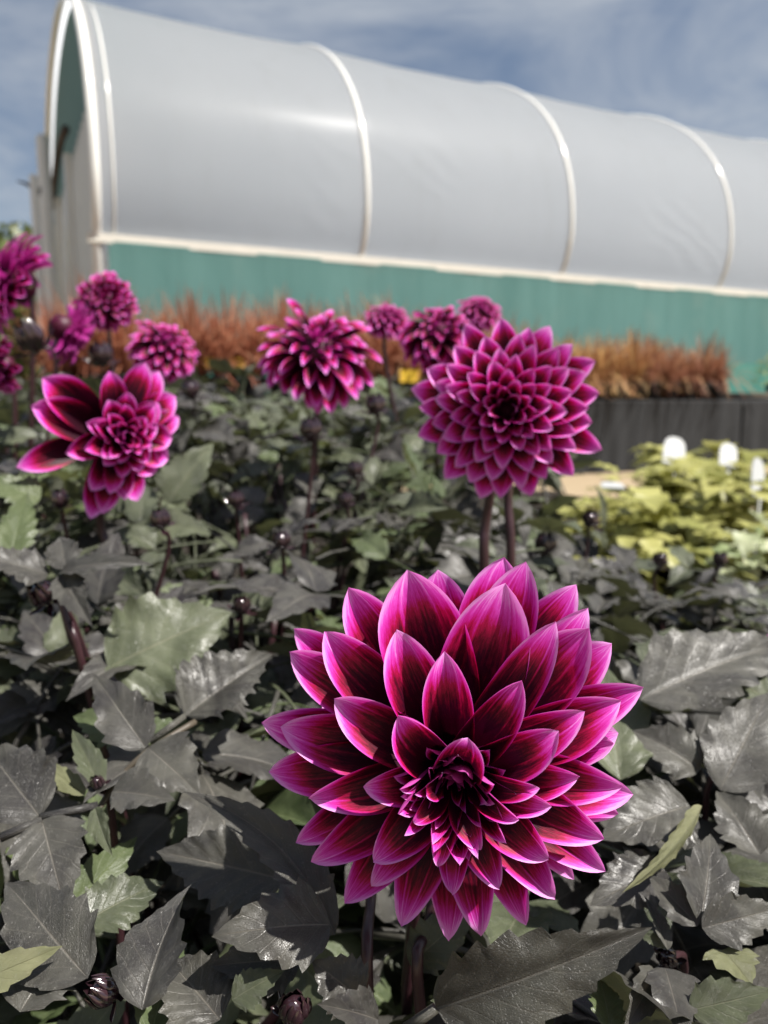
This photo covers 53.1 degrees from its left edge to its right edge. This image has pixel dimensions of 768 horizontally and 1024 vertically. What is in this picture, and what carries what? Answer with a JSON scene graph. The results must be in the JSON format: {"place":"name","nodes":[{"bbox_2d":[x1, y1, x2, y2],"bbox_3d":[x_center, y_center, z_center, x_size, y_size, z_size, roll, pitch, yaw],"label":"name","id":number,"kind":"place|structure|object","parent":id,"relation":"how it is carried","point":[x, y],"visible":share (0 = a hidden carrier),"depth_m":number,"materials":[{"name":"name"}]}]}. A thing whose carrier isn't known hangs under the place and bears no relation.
{"place":"outdoors","nodes":[
{"label":"outdoors","id":0,"kind":"place"},
{"bbox_2d":[23,308,96,379],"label":"potted grass","id":1,"kind":"object","parent":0,"point":[74,372],"depth_m":3.95,"materials":[{"name":"brown plant"}]},
{"bbox_2d":[21,301,135,385],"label":"potted grass","id":2,"kind":"object","parent":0,"point":[107,370],"depth_m":4.01,"materials":[{"name":"brown plant"}]},
{"bbox_2d":[8,264,150,383],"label":"potted grass","id":3,"kind":"object","parent":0,"point":[83,353],"depth_m":3.82,"materials":[{"name":"brown plant"}]},
{"bbox_2d":[62,275,203,380],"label":"potted grass","id":4,"kind":"object","parent":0,"point":[124,365],"depth_m":3.87,"materials":[{"name":"brown plant"}]},
{"bbox_2d":[109,305,205,387],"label":"potted grass","id":5,"kind":"object","parent":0,"point":[164,323],"depth_m":3.99,"materials":[{"name":"brown plant"}]},
{"bbox_2d":[143,288,247,394],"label":"potted grass","id":6,"kind":"object","parent":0,"point":[192,336],"depth_m":4.01,"materials":[{"name":"brown plant"}]},
{"bbox_2d":[195,294,288,398],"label":"potted grass","id":7,"kind":"object","parent":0,"point":[260,379],"depth_m":4.17,"materials":[{"name":"brown plant"}]},
{"bbox_2d":[208,297,286,393],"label":"potted grass","id":8,"kind":"object","parent":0,"point":[248,330],"depth_m":4.30,"materials":[{"name":"brown plant"}]},
{"bbox_2d":[232,287,310,397],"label":"potted grass","id":9,"kind":"object","parent":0,"point":[275,387],"depth_m":4.21,"materials":[{"name":"brown plant"}]},
{"bbox_2d":[237,290,319,393],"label":"potted grass","id":10,"kind":"object","parent":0,"point":[286,310],"depth_m":4.37,"materials":[{"name":"brown plant"}]},
{"bbox_2d":[274,299,343,318],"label":"potted grass","id":11,"kind":"object","parent":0,"point":[312,309],"depth_m":4.65,"materials":[{"name":"brown plant"}]},
{"bbox_2d":[257,303,365,390],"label":"potted grass","id":12,"kind":"object","parent":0,"point":[308,316],"depth_m":4.22,"materials":[{"name":"brown plant"}]},
{"bbox_2d":[318,303,374,372],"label":"potted grass","id":13,"kind":"object","parent":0,"point":[340,317],"depth_m":4.36,"materials":[{"name":"brown plant"}]},
{"bbox_2d":[313,288,399,399],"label":"potted grass","id":14,"kind":"object","parent":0,"point":[360,337],"depth_m":4.57,"materials":[{"name":"brown plant"}]},
{"bbox_2d":[322,303,397,385],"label":"potted grass","id":15,"kind":"object","parent":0,"point":[349,321],"depth_m":4.54,"materials":[{"name":"brown plant"}]},
{"bbox_2d":[348,316,396,398],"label":"potted grass","id":16,"kind":"object","parent":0,"point":[368,364],"depth_m":4.48,"materials":[{"name":"brown plant"}]},
{"bbox_2d":[0,0,767,244],"label":"sky","id":17,"kind":"structure","parent":0,"point":[702,65],"materials":[{"name":"blue"}]},
{"bbox_2d":[389,316,426,399],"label":"potted grass","id":18,"kind":"object","parent":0,"point":[407,365],"depth_m":4.61,"materials":[{"name":"brown plant"}]},
{"bbox_2d":[392,301,484,393],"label":"potted grass","id":19,"kind":"object","parent":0,"point":[426,376],"depth_m":4.70,"materials":[{"name":"brown plant"}]},
{"bbox_2d":[443,301,524,337],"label":"potted grass","id":20,"kind":"object","parent":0,"point":[489,333],"depth_m":4.77,"materials":[{"name":"brown plant"}]},
{"bbox_2d":[486,307,530,336],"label":"potted grass","id":21,"kind":"object","parent":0,"point":[507,318],"depth_m":4.86,"materials":[{"name":"brown plant"}]},
{"bbox_2d":[561,335,591,384],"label":"potted grass","id":22,"kind":"object","parent":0,"point":[574,351],"depth_m":5.09,"materials":[{"name":"brown plant"}]},
{"bbox_2d":[402,467,767,511],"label":"ground","id":23,"kind":"structure","parent":0,"point":[576,484],"depth_m":4.64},
{"bbox_2d":[0,232,39,386],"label":"tree","id":24,"kind":"object","parent":23,"relation":"on","point":[6,251],"depth_m":16.58,"materials":[{"name":"green plant"}]},
{"bbox_2d":[0,230,41,399],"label":"tree","id":25,"kind":"object","parent":23,"relation":"on","point":[24,361],"visible":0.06,"depth_m":13.35,"materials":[{"name":"green plant"}]},
{"bbox_2d":[0,221,41,394],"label":"tree","id":26,"kind":"object","parent":23,"relation":"on","point":[13,227],"visible":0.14,"depth_m":12.81,"materials":[{"name":"green plant"}]},
{"bbox_2d":[17,173,46,373],"bbox_3d":[-2.373,-1.274,5.281,0.142,1.998,0.055,-2,9,-13],"label":"gate post","id":27,"kind":"object","parent":23,"relation":"on","point":[35,190],"visible":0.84,"depth_m":5.17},
{"bbox_2d":[35,133,58,318],"bbox_3d":[-2.447,-1.528,5.671,0.088,2.387,0.090,0,8,0],"label":"gate post","id":28,"kind":"object","parent":23,"relation":"on","point":[45,196],"visible":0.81,"depth_m":5.55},
{"bbox_2d":[0,490,686,1023],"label":"soil","id":29,"kind":"structure","parent":23,"relation":"on","point":[202,926],"depth_m":0.77,"materials":[{"name":"black soil"}]},
{"bbox_2d":[0,400,27,473],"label":"dahlia plant","id":30,"kind":"object","parent":29,"relation":"on","point":[21,405],"visible":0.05,"depth_m":1.09,"materials":[{"name":"green plant"}]},
{"bbox_2d":[0,377,84,519],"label":"dahlia plant","id":31,"kind":"object","parent":29,"relation":"on","point":[21,400],"visible":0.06,"depth_m":1.74,"materials":[{"name":"green plant"}]},
{"bbox_2d":[0,374,155,521],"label":"dahlia plant","id":32,"kind":"object","parent":29,"relation":"on","point":[39,392],"visible":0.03,"depth_m":1.43,"materials":[{"name":"green plant"}]},
{"bbox_2d":[0,423,226,742],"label":"dahlia plant","id":33,"kind":"object","parent":29,"relation":"on","point":[51,480],"visible":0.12,"depth_m":0.79,"materials":[{"name":"green plant"}]},
{"bbox_2d":[0,233,268,553],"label":"dahlia plant","id":34,"kind":"object","parent":29,"relation":"on","point":[71,333],"visible":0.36,"depth_m":0.92,"materials":[{"name":"purple plant"}]},
{"bbox_2d":[0,362,271,912],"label":"dahlia plant","id":35,"kind":"object","parent":29,"relation":"on","point":[119,432],"visible":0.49,"depth_m":0.58,"materials":[{"name":"purple plant"}]},
{"bbox_2d":[0,443,276,1023],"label":"dahlia plant","id":36,"kind":"object","parent":29,"relation":"on","point":[179,479],"visible":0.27,"depth_m":0.57,"materials":[{"name":"green plant"}]},
{"bbox_2d":[1,366,303,504],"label":"dahlia plant","id":37,"kind":"object","parent":29,"relation":"on","point":[259,391],"visible":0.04,"depth_m":1.63,"materials":[{"name":"green plant"}]},
{"bbox_2d":[0,271,326,577],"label":"dahlia plant","id":38,"kind":"object","parent":29,"relation":"on","point":[109,300],"visible":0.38,"depth_m":1.13,"materials":[{"name":"purple plant"}]},
{"bbox_2d":[0,517,424,1023],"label":"dahlia plant","id":39,"kind":"object","parent":29,"relation":"on","point":[155,648],"visible":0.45,"depth_m":0.44,"materials":[{"name":"green plant"}]},
{"bbox_2d":[0,824,445,1023],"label":"dahlia plant","id":40,"kind":"object","parent":29,"relation":"on","point":[48,932],"visible":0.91,"depth_m":0.27,"materials":[{"name":"green plant"}]},
{"bbox_2d":[0,532,485,1023],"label":"dahlia plant","id":41,"kind":"object","parent":29,"relation":"on","point":[48,847],"visible":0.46,"depth_m":0.37,"materials":[{"name":"green plant"}]},
{"bbox_2d":[48,299,477,644],"bbox_3d":[-0.123,0.055,0.975,0.572,0.612,0.479,-3,9,-19],"label":"dahlia plant","id":42,"kind":"object","parent":29,"relation":"on","point":[318,362],"visible":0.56,"depth_m":0.87,"materials":[{"name":"green plant"}]},
{"bbox_2d":[164,358,378,518],"bbox_3d":[-0.227,-0.010,1.538,0.554,0.576,0.573,0,8,0],"label":"dahlia plant","id":43,"kind":"object","parent":29,"relation":"on","point":[222,365],"visible":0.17,"depth_m":1.42,"materials":[{"name":"green plant"}]},
{"bbox_2d":[46,391,497,736],"bbox_3d":[-0.169,0.135,0.777,0.504,0.510,0.368,7,11,39],"label":"dahlia plant","id":44,"kind":"object","parent":29,"relation":"on","point":[250,547],"visible":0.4,"depth_m":0.72,"materials":[{"name":"green plant"}]},
{"bbox_2d":[263,384,434,589],"bbox_3d":[-0.035,-0.051,1.892,0.710,0.555,0.398,0,8,0],"label":"dahlia plant","id":45,"kind":"object","parent":29,"relation":"on","point":[368,391],"visible":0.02,"depth_m":1.79,"materials":[{"name":"green plant"}]},
{"bbox_2d":[277,376,444,577],"bbox_3d":[-0.014,-0.003,1.571,0.494,0.554,0.449,0,8,0],"label":"dahlia plant","id":46,"kind":"object","parent":29,"relation":"on","point":[382,382],"visible":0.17,"depth_m":1.55,"materials":[{"name":"green plant"}]},
{"bbox_2d":[0,557,767,1023],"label":"dahlia plant","id":47,"kind":"object","parent":29,"relation":"on","point":[446,739],"visible":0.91,"depth_m":0.26,"materials":[{"name":"purple plant"}]},
{"bbox_2d":[192,318,742,943],"bbox_3d":[0.090,0.127,0.674,0.443,0.554,0.584,3,9,19],"label":"dahlia plant","id":48,"kind":"object","parent":29,"relation":"on","point":[504,408],"visible":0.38,"depth_m":0.51,"materials":[{"name":"purple plant"}]},
{"bbox_2d":[205,297,767,616],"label":"dahlia plant","id":49,"kind":"object","parent":29,"relation":"on","point":[434,337],"visible":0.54,"depth_m":1.07,"materials":[{"name":"green plant"}]},
{"bbox_2d":[255,674,767,1023],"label":"dahlia plant","id":50,"kind":"object","parent":29,"relation":"on","point":[716,917],"visible":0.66,"depth_m":0.31,"materials":[{"name":"green plant"}]},
{"bbox_2d":[309,434,767,683],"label":"dahlia plant","id":51,"kind":"object","parent":29,"relation":"on","point":[466,503],"visible":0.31,"depth_m":0.85,"materials":[{"name":"green plant"}]},
{"bbox_2d":[553,498,665,595],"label":"potted plant","id":52,"kind":"object","parent":29,"relation":"on","point":[610,525],"visible":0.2,"depth_m":1.52,"materials":[{"name":"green plant"}]},
{"bbox_2d":[550,495,675,572],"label":"potted plant","id":53,"kind":"object","parent":29,"relation":"on","point":[594,498],"visible":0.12,"depth_m":1.74,"materials":[{"name":"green plant"}]},
{"bbox_2d":[600,482,624,488],"bbox_3d":[0.504,-0.059,1.699,0.050,0.014,0.030,1,8,5],"label":"plant label","id":54,"kind":"object","parent":53,"relation":"on","point":[610,485],"visible":1,"depth_m":1.70,"materials":[{"name":"white plastic"}]},
{"bbox_2d":[485,628,767,1023],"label":"dahlia plant","id":55,"kind":"object","parent":29,"relation":"on","point":[700,671],"visible":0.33,"depth_m":0.39,"materials":[{"name":"green plant"}]},
{"bbox_2d":[560,472,723,578],"bbox_3d":[0.630,0.057,1.914,0.473,0.318,0.462,1,8,5],"label":"potted plant","id":56,"kind":"object","parent":29,"relation":"on","point":[661,485],"visible":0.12,"depth_m":1.87,"materials":[{"name":"green plant"}]},
{"bbox_2d":[530,534,767,788],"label":"dahlia plant","id":57,"kind":"object","parent":29,"relation":"on","point":[712,622],"visible":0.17,"depth_m":0.86,"materials":[{"name":"green plant"}]},
{"bbox_2d":[538,546,767,971],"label":"dahlia plant","id":58,"kind":"object","parent":29,"relation":"on","point":[745,591],"visible":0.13,"depth_m":0.71,"materials":[{"name":"green plant"}]},
{"bbox_2d":[580,443,746,533],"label":"potted plant","id":59,"kind":"object","parent":29,"relation":"on","point":[646,456],"visible":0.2,"depth_m":2.26,"materials":[{"name":"green plant"}]},
{"bbox_2d":[578,486,758,660],"bbox_3d":[0.473,0.113,1.483,0.424,0.333,0.429,-8,11,-42],"label":"potted plant","id":60,"kind":"object","parent":29,"relation":"on","point":[654,509],"visible":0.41,"depth_m":1.41,"materials":[{"name":"yellow plant"}]},
{"bbox_2d":[662,437,684,502],"bbox_3d":[0.749,-0.003,2.014,0.079,0.385,0.055,-6,10,-34],"label":"plant label","id":61,"kind":"object","parent":29,"relation":"on","point":[673,447],"visible":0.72,"depth_m":2.00,"materials":[{"name":"white plastic"}]},
{"bbox_2d":[618,454,736,547],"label":"potted plant","id":62,"kind":"object","parent":29,"relation":"on","point":[652,473],"visible":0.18,"depth_m":1.85,"materials":[{"name":"green plant"}]},
{"bbox_2d":[609,460,767,592],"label":"potted plant","id":63,"kind":"object","parent":29,"relation":"on","point":[699,505],"visible":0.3,"depth_m":1.70,"materials":[{"name":"yellow plant"}]},
{"bbox_2d":[636,471,767,589],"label":"potted plant","id":64,"kind":"object","parent":29,"relation":"on","point":[709,486],"visible":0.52,"depth_m":1.57,"materials":[{"name":"yellow plant"}]},
{"bbox_2d":[664,509,767,627],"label":"potted plant","id":65,"kind":"object","parent":29,"relation":"on","point":[746,544],"visible":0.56,"depth_m":1.35,"materials":[{"name":"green plant"}]},
{"bbox_2d":[674,460,767,568],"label":"potted plant","id":66,"kind":"object","parent":29,"relation":"on","point":[741,466],"visible":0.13,"depth_m":1.91,"materials":[{"name":"green plant"}]},
{"bbox_2d":[719,443,736,525],"bbox_3d":[0.910,0.001,2.055,0.044,0.366,0.078,3,9,22],"label":"plant label","id":67,"kind":"object","parent":29,"relation":"on","point":[728,451],"visible":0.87,"depth_m":2.05,"materials":[{"name":"white plastic"}]},
{"bbox_2d":[690,477,767,575],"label":"potted plant","id":68,"kind":"object","parent":29,"relation":"on","point":[763,571],"visible":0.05,"depth_m":1.78,"materials":[{"name":"green plant"}]},
{"bbox_2d":[750,457,764,582],"bbox_3d":[0.771,0.069,1.607,0.028,0.361,0.086,3,9,22],"label":"plant label","id":69,"kind":"object","parent":29,"relation":"on","point":[757,470],"visible":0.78,"depth_m":1.60,"materials":[{"name":"white plastic"}]},
{"bbox_2d":[1,400,741,489],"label":"staging bench","id":70,"kind":"object","parent":23,"relation":"on","point":[618,430],"visible":0.25,"depth_m":5.42,"materials":[{"name":"grey wood"}]},
{"bbox_2d":[1,291,112,378],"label":"potted grass","id":71,"kind":"object","parent":70,"relation":"on","point":[42,357],"depth_m":3.75,"materials":[{"name":"brown plant"}]},
{"bbox_2d":[135,293,212,373],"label":"potted grass","id":72,"kind":"object","parent":70,"relation":"on","point":[165,313],"depth_m":4.26,"materials":[{"name":"brown plant"}]},
{"bbox_2d":[144,280,255,375],"bbox_3d":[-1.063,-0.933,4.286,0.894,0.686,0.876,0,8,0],"label":"potted grass","id":73,"kind":"object","parent":70,"relation":"on","point":[188,309],"depth_m":4.18,"materials":[{"name":"brown plant"}]},
{"bbox_2d":[180,299,267,395],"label":"potted grass","id":74,"kind":"object","parent":70,"relation":"on","point":[230,348],"depth_m":4.10,"materials":[{"name":"brown plant"}]},
{"bbox_2d":[204,358,245,367],"bbox_3d":[-0.856,-0.771,4.133,0.225,0.112,0.019,-4,9,-26],"label":"plant tag","id":75,"kind":"object","parent":74,"relation":"in","point":[236,364],"visible":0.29,"depth_m":4.15,"materials":[{"name":"yellow plastic"}]},
{"bbox_2d":[170,284,279,396],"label":"potted grass","id":76,"kind":"object","parent":70,"relation":"on","point":[230,325],"depth_m":4.25,"materials":[{"name":"brown plant"}]},
{"bbox_2d":[344,290,422,399],"bbox_3d":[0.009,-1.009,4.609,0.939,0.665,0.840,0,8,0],"label":"potted grass","id":77,"kind":"object","parent":70,"relation":"on","point":[379,371],"depth_m":4.55,"materials":[{"name":"brown plant"}]},
{"bbox_2d":[394,319,416,384],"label":"potted grass","id":78,"kind":"object","parent":70,"relation":"on","point":[398,375],"depth_m":4.79,"materials":[{"name":"brown plant"}]},
{"bbox_2d":[400,370,419,381],"bbox_3d":[0.149,-0.806,4.559,0.130,0.071,0.019,-4,9,-26],"label":"plant tag","id":79,"kind":"object","parent":78,"relation":"in","point":[409,375],"visible":0.99,"depth_m":4.56,"materials":[{"name":"yellow plastic"}]},
{"bbox_2d":[513,317,539,334],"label":"potted grass","id":80,"kind":"object","parent":70,"relation":"on","point":[527,326],"depth_m":4.94,"materials":[{"name":"brown plant"}]},
{"bbox_2d":[553,327,590,380],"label":"potted grass","id":81,"kind":"object","parent":70,"relation":"on","point":[566,339],"depth_m":5.51,"materials":[{"name":"brown plant"}]},
{"bbox_2d":[565,334,601,394],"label":"potted grass","id":82,"kind":"object","parent":70,"relation":"on","point":[577,352],"depth_m":5.32,"materials":[{"name":"brown plant"}]},
{"bbox_2d":[573,336,599,356],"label":"potted grass","id":83,"kind":"object","parent":70,"relation":"on","point":[584,346],"depth_m":5.64,"materials":[{"name":"brown plant"}]},
{"bbox_2d":[596,328,694,399],"bbox_3d":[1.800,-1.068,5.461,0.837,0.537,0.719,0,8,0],"label":"potted grass","id":84,"kind":"object","parent":70,"relation":"on","point":[640,390],"depth_m":5.39,"materials":[{"name":"brown plant"}]},
{"bbox_2d":[623,335,698,399],"bbox_3d":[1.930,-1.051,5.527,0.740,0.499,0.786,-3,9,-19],"label":"potted grass","id":85,"kind":"object","parent":70,"relation":"on","point":[650,393],"depth_m":5.47,"materials":[{"name":"brown plant"}]},
{"bbox_2d":[639,330,696,382],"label":"potted grass","id":86,"kind":"object","parent":70,"relation":"on","point":[657,344],"depth_m":5.84,"materials":[{"name":"brown plant"}]},
{"bbox_2d":[662,337,726,398],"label":"potted grass","id":87,"kind":"object","parent":70,"relation":"on","point":[682,360],"depth_m":5.70,"materials":[{"name":"brown plant"}]},
{"bbox_2d":[705,338,760,399],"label":"potted grass","id":88,"kind":"object","parent":70,"relation":"on","point":[716,394],"depth_m":5.74,"materials":[{"name":"brown plant"}]},
{"bbox_2d":[45,0,767,398],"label":"polytunnel","id":89,"kind":"structure","parent":23,"relation":"on","point":[209,162],"depth_m":5.27,"materials":[{"name":"white plastic"}]},
{"bbox_2d":[54,211,67,315],"bbox_3d":[-2.937,-1.602,7.104,0.060,2.120,1.210,-4,9,-26],"label":"door panel","id":90,"kind":"structure","parent":89,"relation":"in","point":[61,211],"depth_m":7.20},
{"bbox_2d":[61,189,70,304],"bbox_3d":[-2.393,-1.440,5.991,0.060,2.120,1.210,-4,9,-26],"label":"door panel","id":91,"kind":"structure","parent":89,"relation":"in","point":[63,208],"depth_m":6.16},
{"bbox_2d":[71,112,103,284],"bbox_3d":[-1.890,-1.290,4.962,0.060,2.120,1.060,-4,9,-26],"label":"door panel","id":92,"kind":"structure","parent":89,"relation":"in","point":[80,161],"depth_m":4.79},
{"bbox_2d":[673,440,767,540],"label":"potted plant","id":93,"kind":"object","parent":23,"relation":"on","point":[713,464],"visible":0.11,"depth_m":2.27,"materials":[{"name":"green plant"}]},
{"bbox_2d":[707,450,767,545],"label":"potted plant","id":94,"kind":"object","parent":23,"relation":"on","point":[748,457],"visible":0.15,"depth_m":2.08,"materials":[{"name":"green plant"}]},
{"bbox_2d":[739,400,767,463],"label":"staging bench","id":95,"kind":"object","parent":23,"relation":"on","point":[754,427],"visible":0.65,"depth_m":5.88,"materials":[{"name":"grey wood"}]},
{"bbox_2d":[726,393,767,399],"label":"saucer","id":96,"kind":"object","parent":95,"relation":"on","point":[748,396],"visible":0.84,"depth_m":5.95,"materials":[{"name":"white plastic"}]},
{"bbox_2d":[750,352,767,392],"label":"potted plant","id":97,"kind":"object","parent":95,"relation":"on","point":[765,373],"visible":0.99,"depth_m":6.22,"materials":[{"name":"green plant"}]},
{"bbox_2d":[560,333,628,396],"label":"potted grass","id":98,"kind":"object","parent":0,"point":[587,378],"depth_m":5.14,"materials":[{"name":"brown plant"}]},
{"bbox_2d":[573,331,641,381],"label":"potted grass","id":99,"kind":"object","parent":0,"point":[594,350],"depth_m":5.43,"materials":[{"name":"brown plant"}]},
{"bbox_2d":[604,337,624,361],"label":"potted grass","id":100,"kind":"object","parent":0,"point":[617,346],"depth_m":5.74,"materials":[{"name":"brown plant"}]},
{"bbox_2d":[579,327,651,399],"bbox_3d":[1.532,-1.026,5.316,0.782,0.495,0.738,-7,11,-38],"label":"potted grass","id":101,"kind":"object","parent":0,"point":[603,363],"depth_m":5.24,"materials":[{"name":"brown plant"}]},
{"bbox_2d":[580,334,660,399],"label":"potted grass","id":102,"kind":"object","parent":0,"point":[619,396],"depth_m":5.33,"materials":[{"name":"brown plant"}]},
{"bbox_2d":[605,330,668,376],"bbox_3d":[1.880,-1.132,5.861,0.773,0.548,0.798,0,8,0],"label":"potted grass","id":103,"kind":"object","parent":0,"point":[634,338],"depth_m":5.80,"materials":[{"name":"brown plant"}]},
{"bbox_2d":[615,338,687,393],"bbox_3d":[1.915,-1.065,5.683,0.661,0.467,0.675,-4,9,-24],"label":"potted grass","id":104,"kind":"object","parent":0,"point":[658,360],"depth_m":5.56,"materials":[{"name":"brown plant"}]},
{"bbox_2d":[654,343,712,399],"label":"potted grass","id":105,"kind":"object","parent":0,"point":[673,395],"depth_m":5.55,"materials":[{"name":"brown plant"}]},
{"bbox_2d":[662,340,720,399],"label":"potted grass","id":106,"kind":"object","parent":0,"point":[686,394],"depth_m":5.62,"materials":[{"name":"brown plant"}]},
{"bbox_2d":[670,327,746,399],"bbox_3d":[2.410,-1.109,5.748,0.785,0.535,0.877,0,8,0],"label":"potted grass","id":107,"kind":"object","parent":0,"point":[708,384],"depth_m":5.70,"materials":[{"name":"brown plant"}]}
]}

